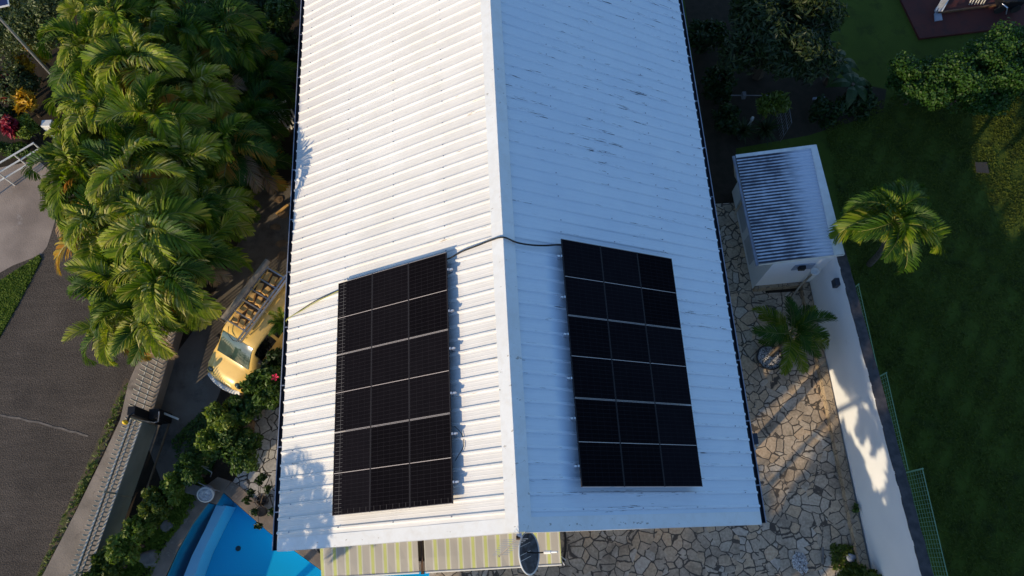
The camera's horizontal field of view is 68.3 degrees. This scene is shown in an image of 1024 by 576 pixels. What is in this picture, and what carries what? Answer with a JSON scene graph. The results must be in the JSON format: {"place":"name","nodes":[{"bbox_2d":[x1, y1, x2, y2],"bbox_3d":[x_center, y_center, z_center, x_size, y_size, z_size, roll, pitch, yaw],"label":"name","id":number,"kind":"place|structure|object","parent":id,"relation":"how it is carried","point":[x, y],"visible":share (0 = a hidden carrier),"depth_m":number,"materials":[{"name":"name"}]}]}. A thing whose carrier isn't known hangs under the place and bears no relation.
{"place":"outdoors","nodes":[
{"label":"outdoors","id":0,"kind":"place"},
{"bbox_2d":[0,255,41,336],"bbox_3d":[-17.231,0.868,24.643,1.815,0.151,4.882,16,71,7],"label":"grass","id":1,"kind":"structure","parent":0,"point":[11,284],"depth_m":24.93,"materials":[{"name":"green plant"}]},
{"bbox_2d":[0,162,54,271],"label":"road apron","id":2,"kind":"object","parent":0,"point":[26,226],"visible":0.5,"depth_m":25.83,"materials":[{"name":"concrete"}]},
{"bbox_2d":[0,158,133,575],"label":"road","id":3,"kind":"structure","parent":0,"point":[48,376],"depth_m":23.59,"materials":[{"name":"grey asphalt"}]},
{"bbox_2d":[36,378,128,575],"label":"verge","id":4,"kind":"structure","parent":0,"point":[102,446],"depth_m":22.93,"materials":[{"name":"green plant"}]},
{"bbox_2d":[42,355,160,575],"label":"walk","id":5,"kind":"structure","parent":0,"point":[62,561],"depth_m":22.50,"materials":[{"name":"concrete"}]},
{"bbox_2d":[149,186,290,479],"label":"driveway","id":6,"kind":"structure","parent":0,"point":[192,390],"depth_m":24.17,"materials":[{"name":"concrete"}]},
{"bbox_2d":[122,406,178,424],"bbox_3d":[-10.675,3.789,22.461,1.044,1.970,0.531,-22,71,-7],"label":"gate post","id":7,"kind":"object","parent":6,"relation":"on","point":[156,416],"visible":1,"depth_m":22.53,"materials":[{"name":"black metal"}]},
{"bbox_2d":[68,417,156,575],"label":"sliding gate","id":8,"kind":"structure","parent":7,"relation":"attached to","point":[123,493],"depth_m":21.78,"materials":[{"name":"metal"}]},
{"bbox_2d":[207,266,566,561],"bbox_3d":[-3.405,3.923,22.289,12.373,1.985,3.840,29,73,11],"label":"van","id":9,"kind":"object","parent":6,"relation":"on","point":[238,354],"visible":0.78,"depth_m":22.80,"materials":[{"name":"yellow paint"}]},
{"bbox_2d":[233,407,319,552],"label":"poolside terrace","id":10,"kind":"structure","parent":0,"point":[266,426],"depth_m":22.92,"materials":[{"name":"beige stone"}]},
{"bbox_2d":[227,393,264,426],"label":"shrub","id":11,"kind":"object","parent":10,"relation":"on","point":[245,409],"visible":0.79,"depth_m":22.06,"materials":[{"name":"green plant"}]},
{"bbox_2d":[241,473,273,529],"bbox_3d":[-7.209,6.217,21.910,0.971,1.203,1.402,-26,72,-8],"label":"potted plant","id":12,"kind":"object","parent":10,"relation":"on","point":[261,509],"visible":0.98,"depth_m":21.72,"materials":[{"name":"green plant"}]},
{"bbox_2d":[239,366,280,410],"bbox_3d":[-7.223,2.989,22.667,1.311,2.040,1.352,34,74,12],"label":"shrub","id":13,"kind":"object","parent":10,"relation":"on","point":[263,386],"visible":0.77,"depth_m":21.96,"materials":[{"name":"green plant"}]},
{"bbox_2d":[0,0,798,575],"bbox_3d":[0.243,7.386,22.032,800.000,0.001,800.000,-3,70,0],"label":"ground","id":14,"kind":"structure","parent":0,"point":[220,466],"depth_m":26.35,"materials":[{"name":"soil"}]},
{"bbox_2d":[0,55,43,106],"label":"shrub","id":15,"kind":"object","parent":14,"relation":"on","point":[27,80],"visible":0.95,"depth_m":26.30,"materials":[{"name":"green plant"}]},
{"bbox_2d":[0,0,59,65],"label":"shrub","id":16,"kind":"object","parent":14,"relation":"on","point":[7,36],"visible":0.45,"depth_m":25.88,"materials":[{"name":"green plant"}]},
{"bbox_2d":[0,0,76,47],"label":"shrub","id":17,"kind":"object","parent":14,"relation":"on","point":[47,10],"visible":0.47,"depth_m":25.76,"materials":[{"name":"green plant"}]},
{"bbox_2d":[20,127,145,221],"bbox_3d":[-13.066,-3.170,23.669,3.099,4.564,3.081,38,75,13],"label":"palm tree","id":18,"kind":"object","parent":14,"relation":"on","point":[59,155],"visible":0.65,"depth_m":21.82,"materials":[{"name":"green plant"}]},
{"bbox_2d":[34,10,136,106],"bbox_3d":[-13.068,-7.093,24.761,3.102,5.205,3.479,-3,70,0],"label":"palm tree","id":19,"kind":"object","parent":14,"relation":"on","point":[69,61],"visible":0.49,"depth_m":22.72,"materials":[{"name":"green plant"}]},
{"bbox_2d":[53,181,138,278],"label":"palm tree","id":20,"kind":"object","parent":14,"relation":"on","point":[80,223],"visible":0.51,"depth_m":20.53,"materials":[{"name":"green plant"}]},
{"bbox_2d":[42,65,157,157],"bbox_3d":[-12.296,-4.689,23.906,3.130,5.138,3.277,-3,70,0],"label":"palm tree","id":21,"kind":"object","parent":14,"relation":"on","point":[77,108],"visible":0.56,"depth_m":21.84,"materials":[{"name":"green plant"}]},
{"bbox_2d":[63,241,140,341],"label":"palm tree","id":22,"kind":"object","parent":14,"relation":"on","point":[99,275],"visible":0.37,"depth_m":20.32,"materials":[{"name":"green plant"}]},
{"bbox_2d":[89,545,127,575],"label":"hedge shrub","id":23,"kind":"object","parent":14,"relation":"on","point":[101,566],"visible":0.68,"depth_m":20.67,"materials":[{"name":"green plant"}]},
{"bbox_2d":[61,303,160,367],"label":"palm tree","id":24,"kind":"object","parent":14,"relation":"on","point":[103,354],"visible":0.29,"depth_m":21.28,"materials":[{"name":"green plant"}]},
{"bbox_2d":[76,0,156,62],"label":"palm tree","id":25,"kind":"object","parent":14,"relation":"on","point":[103,11],"visible":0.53,"depth_m":22.91,"materials":[{"name":"green plant"}]},
{"bbox_2d":[104,528,144,565],"bbox_3d":[-10.826,7.298,21.282,0.886,1.793,1.079,-3,70,0],"label":"hedge shrub","id":26,"kind":"object","parent":14,"relation":"on","point":[120,546],"visible":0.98,"depth_m":20.77,"materials":[{"name":"green plant"}]},
{"bbox_2d":[78,129,190,226],"bbox_3d":[-10.606,-2.800,22.954,3.374,5.580,3.315,-3,70,0],"label":"palm tree","id":27,"kind":"object","parent":14,"relation":"on","point":[106,181],"visible":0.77,"depth_m":20.87,"materials":[{"name":"green plant"}]},
{"bbox_2d":[78,20,190,106],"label":"palm tree","id":28,"kind":"object","parent":14,"relation":"on","point":[116,52],"visible":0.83,"depth_m":21.95,"materials":[{"name":"green plant"}]},
{"bbox_2d":[122,512,158,544],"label":"hedge shrub","id":29,"kind":"object","parent":14,"relation":"on","point":[141,528],"visible":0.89,"depth_m":21.03,"materials":[{"name":"green plant"}]},
{"bbox_2d":[91,279,194,366],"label":"palm tree","id":30,"kind":"object","parent":14,"relation":"on","point":[152,337],"visible":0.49,"depth_m":20.32,"materials":[{"name":"green plant"}]},
{"bbox_2d":[136,486,172,527],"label":"hedge shrub","id":31,"kind":"object","parent":14,"relation":"on","point":[154,506],"visible":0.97,"depth_m":21.14,"materials":[{"name":"green plant"}]},
{"bbox_2d":[95,70,216,164],"bbox_3d":[-10.331,-4.550,23.535,3.340,5.682,3.385,-3,70,0],"label":"palm tree","id":32,"kind":"object","parent":14,"relation":"on","point":[137,110],"visible":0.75,"depth_m":21.52,"materials":[{"name":"green plant"}]},
{"bbox_2d":[113,0,199,46],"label":"palm tree","id":33,"kind":"object","parent":14,"relation":"on","point":[162,8],"visible":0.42,"depth_m":23.21,"materials":[{"name":"green plant"}]},
{"bbox_2d":[96,176,224,278],"bbox_3d":[-9.666,-0.977,22.252,3.254,5.620,3.162,-3,70,0],"label":"palm tree","id":34,"kind":"object","parent":14,"relation":"on","point":[157,234],"visible":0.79,"depth_m":20.00,"materials":[{"name":"green plant"}]},
{"bbox_2d":[118,477,206,575],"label":"ground cover","id":35,"kind":"object","parent":14,"relation":"on","point":[177,516],"visible":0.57,"depth_m":22.15,"materials":[{"name":"green plant"}]},
{"bbox_2d":[146,331,182,410],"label":"wall","id":36,"kind":"structure","parent":14,"relation":"on","point":[158,395],"depth_m":23.53,"materials":[{"name":"concrete"}]},
{"bbox_2d":[103,232,233,337],"bbox_3d":[-9.361,0.265,21.990,3.374,5.251,3.054,-3,70,0],"label":"palm tree","id":37,"kind":"object","parent":14,"relation":"on","point":[149,284],"visible":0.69,"depth_m":19.98,"materials":[{"name":"green plant"}]},
{"bbox_2d":[159,470,185,506],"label":"hedge shrub","id":38,"kind":"object","parent":14,"relation":"on","point":[171,487],"visible":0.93,"depth_m":21.38,"materials":[{"name":"green plant"}]},
{"bbox_2d":[148,495,208,575],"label":"pool coping","id":39,"kind":"object","parent":14,"relation":"on","point":[167,556],"visible":0.62,"depth_m":22.12,"materials":[{"name":"grey concrete"}]},
{"bbox_2d":[142,0,231,78],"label":"palm tree","id":40,"kind":"object","parent":14,"relation":"on","point":[188,34],"visible":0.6,"depth_m":23.16,"materials":[{"name":"green plant"}]},
{"bbox_2d":[172,452,205,486],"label":"hedge shrub","id":41,"kind":"object","parent":14,"relation":"on","point":[188,467],"visible":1,"depth_m":21.53,"materials":[{"name":"green plant"}]},
{"bbox_2d":[147,113,238,203],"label":"palm tree","id":42,"kind":"object","parent":14,"relation":"on","point":[199,147],"visible":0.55,"depth_m":21.55,"materials":[{"name":"green plant"}]},
{"bbox_2d":[171,409,214,474],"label":"bed weeds","id":43,"kind":"object","parent":14,"relation":"on","point":[191,439],"visible":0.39,"depth_m":23.09,"materials":[{"name":"green plant"}]},
{"bbox_2d":[157,49,248,120],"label":"palm tree","id":44,"kind":"object","parent":14,"relation":"on","point":[219,91],"visible":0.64,"depth_m":23.11,"materials":[{"name":"green plant"}]},
{"bbox_2d":[153,164,258,256],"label":"palm tree","id":45,"kind":"object","parent":14,"relation":"on","point":[220,196],"visible":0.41,"depth_m":22.07,"materials":[{"name":"green plant"}]},
{"bbox_2d":[166,210,253,291],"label":"palm tree","id":46,"kind":"object","parent":14,"relation":"on","point":[236,260],"visible":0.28,"depth_m":21.34,"materials":[{"name":"green plant"}]},
{"bbox_2d":[173,0,266,81],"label":"palm tree","id":47,"kind":"object","parent":14,"relation":"on","point":[238,22],"visible":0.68,"depth_m":23.39,"materials":[{"name":"green plant"}]},
{"bbox_2d":[201,399,242,437],"bbox_3d":[-8.435,3.898,22.457,1.020,1.849,1.154,-22,71,-7],"label":"shrub","id":48,"kind":"object","parent":14,"relation":"on","point":[217,415],"visible":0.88,"depth_m":21.82,"materials":[{"name":"green plant"}]},
{"bbox_2d":[190,111,278,193],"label":"palm tree","id":49,"kind":"object","parent":14,"relation":"on","point":[228,126],"visible":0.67,"depth_m":22.48,"materials":[{"name":"green plant"}]},
{"bbox_2d":[207,426,263,476],"bbox_3d":[-7.978,4.745,22.259,1.631,1.626,1.411,35,74,13],"label":"shrub","id":50,"kind":"object","parent":14,"relation":"on","point":[243,441],"visible":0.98,"depth_m":21.83,"materials":[{"name":"green plant"}]},
{"bbox_2d":[223,30,285,98],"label":"palm tree","id":51,"kind":"object","parent":14,"relation":"on","point":[248,49],"visible":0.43,"depth_m":24.01,"materials":[{"name":"green plant"}]},
{"bbox_2d":[221,136,292,195],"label":"palm tree","id":52,"kind":"object","parent":14,"relation":"on","point":[274,182],"visible":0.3,"depth_m":24.02,"materials":[{"name":"green plant"}]},
{"bbox_2d":[229,79,291,140],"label":"palm tree","id":53,"kind":"object","parent":14,"relation":"on","point":[253,104],"visible":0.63,"depth_m":24.12,"materials":[{"name":"green plant"}]},
{"bbox_2d":[227,43,296,111],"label":"palm tree","id":54,"kind":"object","parent":14,"relation":"on","point":[273,68],"visible":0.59,"depth_m":24.68,"materials":[{"name":"green plant"}]},
{"bbox_2d":[264,0,297,35],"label":"shrub","id":55,"kind":"object","parent":14,"relation":"on","point":[281,12],"visible":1,"depth_m":26.47,"materials":[{"name":"green plant"}]},
{"bbox_2d":[167,493,428,575],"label":"pool basin","id":56,"kind":"object","parent":14,"relation":"in","point":[255,555],"visible":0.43,"depth_m":23.21,"materials":[{"name":"blue tile"}]},
{"bbox_2d":[184,505,235,575],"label":"pool ledge","id":57,"kind":"object","parent":56,"relation":"on","point":[199,562],"visible":1,"depth_m":22.86,"materials":[{"name":"blue tile"}]},
{"bbox_2d":[224,482,424,570],"bbox_3d":[-5.621,7.456,22.069,6.649,0.050,1.368,19,71,7],"label":"pool coping","id":58,"kind":"object","parent":14,"relation":"on","point":[235,492],"visible":0.41,"depth_m":22.32,"materials":[{"name":"beige stone"}]},
{"bbox_2d":[272,0,766,551],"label":"house","id":59,"kind":"structure","parent":14,"relation":"on","point":[426,128],"depth_m":19.38,"materials":[{"name":"paint"}]},
{"bbox_2d":[320,541,418,575],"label":"awning","id":60,"kind":"object","parent":59,"relation":"attached to","point":[398,558],"visible":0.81,"depth_m":19.16,"materials":[{"name":"fabric"}]},
{"bbox_2d":[424,532,561,572],"bbox_3d":[-0.496,6.638,19.286,3.460,0.554,1.040,-3,70,0],"label":"awning","id":61,"kind":"object","parent":59,"relation":"attached to","point":[462,554],"visible":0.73,"depth_m":19.18,"materials":[{"name":"fabric"}]},
{"bbox_2d":[516,533,557,575],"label":"satellite dish","id":62,"kind":"object","parent":59,"relation":"attached to","point":[529,552],"visible":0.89,"depth_m":15.75,"materials":[{"name":"grey metal"}]},
{"bbox_3d":[-2.740,3.577,17.348,3.139,1.905,0.050,-3,70,0],"label":"mounting rail","id":63,"kind":"object","parent":59,"relation":"attached to","visible":0},
{"bbox_2d":[370,421,409,511],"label":"solar panel","id":64,"kind":"object","parent":63,"relation":"attached to","point":[390,468],"visible":1,"depth_m":17.07,"materials":[{"name":"grey"}]},
{"bbox_2d":[409,414,452,507],"bbox_3d":[-1.786,3.791,16.581,1.127,0.035,1.916,-14,67,27],"label":"solar panel","id":65,"kind":"object","parent":63,"relation":"attached to","point":[431,474],"visible":1,"depth_m":16.55,"materials":[{"name":"grey"}]},
{"bbox_3d":[-2.842,1.766,18.010,3.139,1.905,0.050,-3,70,0],"label":"mounting rail","id":66,"kind":"object","parent":59,"relation":"attached to","visible":0},
{"bbox_2d":[334,348,371,432],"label":"solar panel","id":67,"kind":"object","parent":66,"relation":"attached to","point":[353,394],"visible":1,"depth_m":18.26,"materials":[{"name":"grey"}]},
{"bbox_2d":[371,339,408,426],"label":"solar panel","id":68,"kind":"object","parent":66,"relation":"attached to","point":[389,383],"visible":1,"depth_m":17.74,"materials":[{"name":"grey"}]},
{"bbox_3d":[-2.945,-0.044,18.671,3.139,1.905,0.050,-3,70,0],"label":"mounting rail","id":69,"kind":"object","parent":59,"relation":"attached to","visible":0},
{"bbox_2d":[336,274,371,354],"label":"solar panel","id":70,"kind":"object","parent":69,"relation":"attached to","point":[354,325],"visible":1,"depth_m":18.92,"materials":[{"name":"grey"}]},
{"bbox_2d":[372,263,409,346],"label":"solar panel","id":71,"kind":"object","parent":69,"relation":"attached to","point":[390,305],"visible":1,"depth_m":18.40,"materials":[{"name":"grey"}]},
{"bbox_3d":[2.895,4.061,17.095,3.139,1.905,0.050,-3,70,0],"label":"mounting rail","id":72,"kind":"object","parent":59,"relation":"attached to","visible":0},
{"bbox_2d":[574,398,624,486],"bbox_3d":[1.923,3.412,16.672,1.127,0.036,1.916,8,67,-28],"label":"solar panel","id":73,"kind":"object","parent":72,"relation":"attached to","point":[599,447],"visible":1,"depth_m":16.64,"materials":[{"name":"grey"}]},
{"bbox_2d":[616,401,664,486],"bbox_3d":[2.916,3.550,17.202,1.127,0.036,1.916,8,67,-28],"label":"solar panel","id":74,"kind":"object","parent":72,"relation":"attached to","point":[640,446],"visible":1,"depth_m":17.18,"materials":[{"name":"grey"}]},
{"bbox_2d":[655,403,702,486],"bbox_3d":[3.908,3.687,17.732,1.127,0.035,1.916,8,67,-28],"label":"solar panel","id":75,"kind":"object","parent":72,"relation":"attached to","point":[678,448],"visible":1,"depth_m":17.71,"materials":[{"name":"grey"}]},
{"bbox_3d":[2.792,2.251,17.757,3.139,1.905,0.050,-3,70,0],"label":"mounting rail","id":76,"kind":"object","parent":59,"relation":"attached to","visible":0},
{"bbox_2d":[608,320,654,402],"bbox_3d":[2.813,1.739,17.864,1.127,0.036,1.916,8,67,-28],"label":"solar panel","id":77,"kind":"object","parent":76,"relation":"attached to","point":[632,375],"visible":1,"depth_m":17.84,"materials":[{"name":"grey"}]},
{"bbox_2d":[646,325,691,404],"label":"solar panel","id":78,"kind":"object","parent":76,"relation":"attached to","point":[670,382],"visible":1,"depth_m":18.37,"materials":[{"name":"grey"}]},
{"bbox_3d":[2.690,0.440,18.418,3.139,1.905,0.050,-3,70,0],"label":"mounting rail","id":79,"kind":"object","parent":59,"relation":"attached to","visible":0},
{"bbox_2d":[600,246,644,324],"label":"solar panel","id":80,"kind":"object","parent":79,"relation":"attached to","point":[622,287],"visible":1,"depth_m":18.50,"materials":[{"name":"grey"}]},
{"bbox_2d":[637,252,680,328],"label":"solar panel","id":81,"kind":"object","parent":79,"relation":"attached to","point":[659,294],"visible":1,"depth_m":19.03,"materials":[{"name":"grey"}]},
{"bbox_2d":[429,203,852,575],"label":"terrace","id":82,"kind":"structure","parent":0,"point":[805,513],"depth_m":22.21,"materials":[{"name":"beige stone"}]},
{"bbox_2d":[756,345,782,369],"bbox_3d":[8.062,2.196,23.688,0.840,0.220,0.840,-3,70,0],"label":"round planter","id":83,"kind":"object","parent":82,"relation":"on","point":[765,360],"visible":0.91,"depth_m":23.62,"materials":[{"name":"grey stone"}]},
{"bbox_2d":[751,295,837,375],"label":"terrace palm","id":84,"kind":"object","parent":83,"relation":"in","point":[806,339],"visible":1,"depth_m":22.16,"materials":[{"name":"green plant"}]},
{"bbox_2d":[732,144,844,291],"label":"shed","id":85,"kind":"structure","parent":82,"relation":"on","point":[784,211],"depth_m":22.93,"materials":[{"name":"metal"}]},
{"bbox_2d":[799,249,933,575],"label":"boundary wall","id":86,"kind":"structure","parent":82,"relation":"on","point":[886,535],"depth_m":21.47,"materials":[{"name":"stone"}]},
{"bbox_2d":[684,0,885,197],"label":"garden bed","id":87,"kind":"object","parent":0,"point":[721,149],"visible":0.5,"depth_m":27.00,"materials":[{"name":"soil"}]},
{"bbox_2d":[687,17,728,53],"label":"dark shrub","id":88,"kind":"object","parent":87,"relation":"on","point":[711,33],"visible":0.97,"depth_m":27.05,"materials":[{"name":"green plant"}]},
{"bbox_2d":[701,64,738,104],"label":"dark shrub","id":89,"kind":"object","parent":87,"relation":"on","point":[714,89],"visible":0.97,"depth_m":26.29,"materials":[{"name":"green plant"}]},
{"bbox_2d":[711,102,740,135],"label":"dark shrub","id":90,"kind":"object","parent":87,"relation":"on","point":[727,115],"visible":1,"depth_m":25.72,"materials":[{"name":"green plant"}]},
{"bbox_2d":[755,90,791,129],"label":"yellow shrub","id":91,"kind":"object","parent":87,"relation":"on","point":[780,102],"visible":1,"depth_m":24.84,"materials":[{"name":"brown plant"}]},
{"bbox_2d":[717,0,849,86],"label":"mango tree","id":92,"kind":"object","parent":87,"relation":"on","point":[783,39],"visible":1,"depth_m":24.35,"materials":[{"name":"green plant"}]},
{"bbox_2d":[808,94,845,129],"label":"dark shrub","id":93,"kind":"object","parent":87,"relation":"on","point":[828,111],"visible":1,"depth_m":25.83,"materials":[{"name":"green plant"}]},
{"bbox_2d":[825,71,869,109],"bbox_3d":[11.664,-6.701,26.275,1.496,1.350,1.428,39,75,14],"label":"banana plant","id":94,"kind":"object","parent":87,"relation":"on","point":[853,82],"visible":0.91,"depth_m":25.70,"materials":[{"name":"green plant"}]},
{"bbox_2d":[836,83,877,121],"bbox_3d":[11.915,-6.411,26.187,1.279,1.310,1.319,-3,70,0],"label":"dark shrub","id":95,"kind":"object","parent":87,"relation":"on","point":[860,105],"visible":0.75,"depth_m":25.97,"materials":[{"name":"green plant"}]},
{"bbox_2d":[682,0,1023,575],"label":"lawn","id":96,"kind":"structure","parent":0,"point":[873,38],"depth_m":24.63,"materials":[{"name":"green plant"}]},
{"bbox_2d":[827,176,950,275],"bbox_3d":[10.961,-1.394,22.720,3.452,4.426,2.714,-19,71,-6],"label":"lawn palm","id":97,"kind":"object","parent":96,"relation":"on","point":[900,240],"visible":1,"depth_m":21.29,"materials":[{"name":"green plant"}]},
{"bbox_2d":[884,50,959,110],"bbox_3d":[14.122,-6.872,25.869,2.784,2.169,2.356,-3,70,0],"label":"vine bush","id":98,"kind":"object","parent":96,"relation":"on","point":[907,73],"visible":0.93,"depth_m":25.26,"materials":[{"name":"green plant"}]},
{"bbox_2d":[923,45,1023,116],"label":"vine bush","id":99,"kind":"object","parent":96,"relation":"on","point":[975,89],"visible":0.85,"depth_m":24.97,"materials":[{"name":"green plant"}]},
{"bbox_2d":[964,17,1023,99],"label":"vine bush","id":100,"kind":"object","parent":96,"relation":"on","point":[1007,43],"visible":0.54,"depth_m":25.17,"materials":[{"name":"green plant"}]},
{"bbox_2d":[900,0,1023,39],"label":"patio","id":101,"kind":"structure","parent":0,"point":[920,16],"depth_m":28.02,"materials":[{"name":"red tile"}]},
{"bbox_3d":[2.635,-0.526,18.771,3.139,1.905,0.050,-3,70,0],"label":"mounting rail","id":102,"kind":"object","parent":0,"visible":0},
{"bbox_2d":[561,239,607,319],"bbox_3d":[1.718,-0.208,17.995,1.127,0.036,1.916,8,67,-28],"label":"solar panel","id":103,"kind":"object","parent":102,"relation":"attached to","point":[583,281],"visible":1,"depth_m":17.97,"materials":[{"name":"grey"}]},
{"bbox_3d":[-2.788,2.733,17.657,3.139,1.905,0.050,-3,70,0],"label":"mounting rail","id":104,"kind":"object","parent":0,"visible":0},
{"bbox_2d":[409,330,450,419],"bbox_3d":[-1.889,1.981,17.242,1.127,0.035,1.916,-14,67,27],"label":"solar panel","id":105,"kind":"object","parent":104,"relation":"on","point":[429,378],"visible":1,"depth_m":17.21,"materials":[{"name":"grey"}]},
{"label":"mounting rail","id":106,"kind":"object","parent":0,"visible":0},
{"bbox_2d":[567,315,615,399],"bbox_3d":[1.821,1.602,17.334,1.127,0.036,1.916,8,67,-28],"label":"solar panel","id":107,"kind":"object","parent":106,"relation":"attached to","point":[591,360],"visible":1,"depth_m":17.30,"materials":[{"name":"grey"}]},
{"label":"mounting rail","id":108,"kind":"object","parent":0,"visible":0},
{"bbox_2d":[408,252,448,337],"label":"solar panel","id":109,"kind":"object","parent":108,"relation":"on","point":[428,294],"visible":1,"depth_m":17.87,"materials":[{"name":"grey"}]},
{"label":"mounting rail","id":110,"kind":"object","parent":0,"visible":0},
{"bbox_2d":[332,427,370,515],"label":"solar panel","id":111,"kind":"object","parent":110,"relation":"on","point":[351,476],"visible":1,"depth_m":17.60,"materials":[{"name":"grey"}]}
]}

